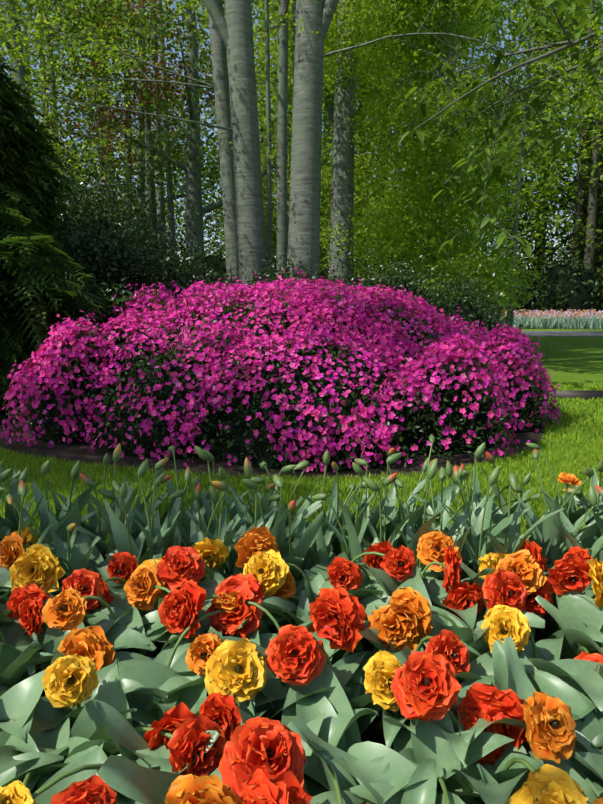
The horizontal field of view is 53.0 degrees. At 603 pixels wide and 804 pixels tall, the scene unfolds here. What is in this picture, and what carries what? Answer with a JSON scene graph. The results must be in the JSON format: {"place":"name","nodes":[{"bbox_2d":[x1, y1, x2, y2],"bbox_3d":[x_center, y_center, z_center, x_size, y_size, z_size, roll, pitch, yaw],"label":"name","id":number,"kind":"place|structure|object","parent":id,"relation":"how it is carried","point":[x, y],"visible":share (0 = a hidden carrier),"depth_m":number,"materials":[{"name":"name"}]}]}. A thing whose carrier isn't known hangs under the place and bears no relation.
{"place":"outdoors","nodes":[
{"label":"outdoors","id":0,"kind":"place"},
{"bbox_2d":[0,0,602,272],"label":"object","id":1,"kind":"object","parent":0,"point":[99,17],"visible":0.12,"depth_m":19.63,"materials":[{"name":"green plant"}]},
{"bbox_2d":[4,0,218,213],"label":"tree foliage","id":2,"kind":"object","parent":1,"relation":"on","point":[138,91],"visible":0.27,"depth_m":23.56,"materials":[{"name":"green plant"}]},
{"bbox_2d":[2,0,602,319],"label":"foliage","id":3,"kind":"object","parent":1,"relation":"on","point":[413,191],"visible":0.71,"depth_m":13.80,"materials":[{"name":"green plant"}]},
{"bbox_2d":[0,434,602,758],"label":"flower buds","id":4,"kind":"object","parent":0,"point":[430,470],"visible":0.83,"depth_m":2.73,"materials":[{"name":"plant"}]},
{"bbox_2d":[0,0,602,279],"label":"sky","id":5,"kind":"structure","parent":0,"point":[207,30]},
{"bbox_2d":[0,329,602,558],"bbox_3d":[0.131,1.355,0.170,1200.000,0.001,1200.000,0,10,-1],"label":"ground","id":6,"kind":"structure","parent":0,"point":[572,359],"depth_m":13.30,"materials":[{"name":"green plant"}]},
{"bbox_2d":[0,55,140,423],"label":"conifer","id":7,"kind":"object","parent":6,"relation":"on","point":[27,246],"depth_m":6.78,"materials":[{"name":"green plant"}]},
{"bbox_2d":[0,0,536,378],"bbox_3d":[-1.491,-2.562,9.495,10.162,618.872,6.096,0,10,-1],"label":"dark shrubs","id":8,"kind":"object","parent":6,"relation":"on","point":[153,266],"visible":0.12,"depth_m":8.98,"materials":[{"name":"green plant"}]},
{"bbox_2d":[0,413,544,478],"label":"island bed","id":9,"kind":"object","parent":6,"relation":"on","point":[67,452],"visible":0.02,"depth_m":5.14,"materials":[{"name":"brown soil"}]},
{"bbox_2d":[37,197,498,364],"bbox_3d":[-1.469,-1.855,9.595,9.601,3.178,5.629,0,10,-1],"label":"shrub","id":10,"kind":"object","parent":9,"relation":"on","point":[138,283],"visible":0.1,"depth_m":8.09,"materials":[{"name":"green plant"}]},
{"bbox_2d":[1,268,563,474],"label":"azalea","id":11,"kind":"object","parent":9,"relation":"on","point":[66,330],"depth_m":5.43,"materials":[{"name":"plant"}]},
{"bbox_2d":[0,0,601,291],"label":"trunks","id":12,"kind":"object","parent":6,"relation":"on","point":[193,185],"visible":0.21,"depth_m":21.93,"materials":[{"name":"plant"}]},
{"bbox_2d":[0,0,602,285],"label":"tree trunks","id":13,"kind":"object","parent":6,"relation":"on","point":[235,94],"visible":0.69,"depth_m":9.62,"materials":[{"name":"grey plant"}]},
{"bbox_2d":[0,0,602,219],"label":"beech leaves","id":14,"kind":"object","parent":13,"relation":"on","point":[117,46],"visible":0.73,"depth_m":9.72,"materials":[{"name":"green plant"}]},
{"bbox_2d":[24,0,602,289],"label":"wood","id":15,"kind":"object","parent":6,"relation":"on","point":[590,215],"depth_m":37.98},
{"bbox_2d":[40,559,593,801],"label":"soil","id":16,"kind":"structure","parent":6,"relation":"on","point":[371,733],"depth_m":1.95,"materials":[{"name":"brown soil"}]},
{"bbox_2d":[0,442,602,803],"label":"tulip","id":17,"kind":"object","parent":16,"relation":"on","point":[328,715],"depth_m":1.99,"materials":[{"name":"plant"}]},
{"bbox_2d":[0,472,602,803],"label":"tulip flowers","id":18,"kind":"object","parent":17,"relation":"attached to","point":[250,771],"visible":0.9,"depth_m":1.87,"materials":[{"name":"plant"}]},
{"bbox_2d":[89,181,602,299],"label":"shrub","id":19,"kind":"object","parent":6,"relation":"on","point":[526,213],"visible":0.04,"depth_m":42.06,"materials":[{"name":"green plant"}]},
{"bbox_2d":[551,390,602,399],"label":"path","id":20,"kind":"structure","parent":6,"relation":"on","point":[583,394],"depth_m":8.16,"materials":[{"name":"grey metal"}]},
{"bbox_2d":[21,6,602,311],"bbox_3d":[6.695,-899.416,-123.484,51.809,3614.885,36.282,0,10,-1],"label":"understory","id":21,"kind":"object","parent":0,"point":[552,267],"depth_m":35.65,"materials":[{"name":"green plant"}]},
{"bbox_2d":[365,0,602,301],"bbox_3d":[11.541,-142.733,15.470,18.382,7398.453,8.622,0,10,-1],"label":"hedge","id":22,"kind":"object","parent":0,"point":[538,266],"depth_m":39.26,"materials":[{"name":"green plant"}]},
{"bbox_2d":[395,0,602,257],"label":"foliage","id":23,"kind":"object","parent":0,"point":[488,93],"depth_m":8.94,"materials":[{"name":"green plant"}]},
{"bbox_2d":[513,331,602,335],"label":"path","id":24,"kind":"structure","parent":0,"point":[563,333],"depth_m":23.12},
{"bbox_2d":[518,328,602,328],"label":"bed soil","id":25,"kind":"structure","parent":0,"point":[557,328],"depth_m":26.78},
{"bbox_2d":[481,309,602,328],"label":"bed","id":26,"kind":"object","parent":25,"relation":"on","point":[563,322],"depth_m":27.05,"materials":[{"name":"green plant"}]},
{"label":"wood floor","id":27,"kind":"structure","parent":0,"visible":0},
{"bbox_2d":[186,254,602,315],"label":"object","id":28,"kind":"object","parent":27,"relation":"on","point":[577,301],"visible":0.17,"depth_m":36.23,"materials":[{"name":"green plant"}]},
{"bbox_2d":[455,0,599,328],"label":"young tree","id":29,"kind":"object","parent":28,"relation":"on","point":[509,109],"depth_m":17.97,"materials":[{"name":"green plant"}]}
]}

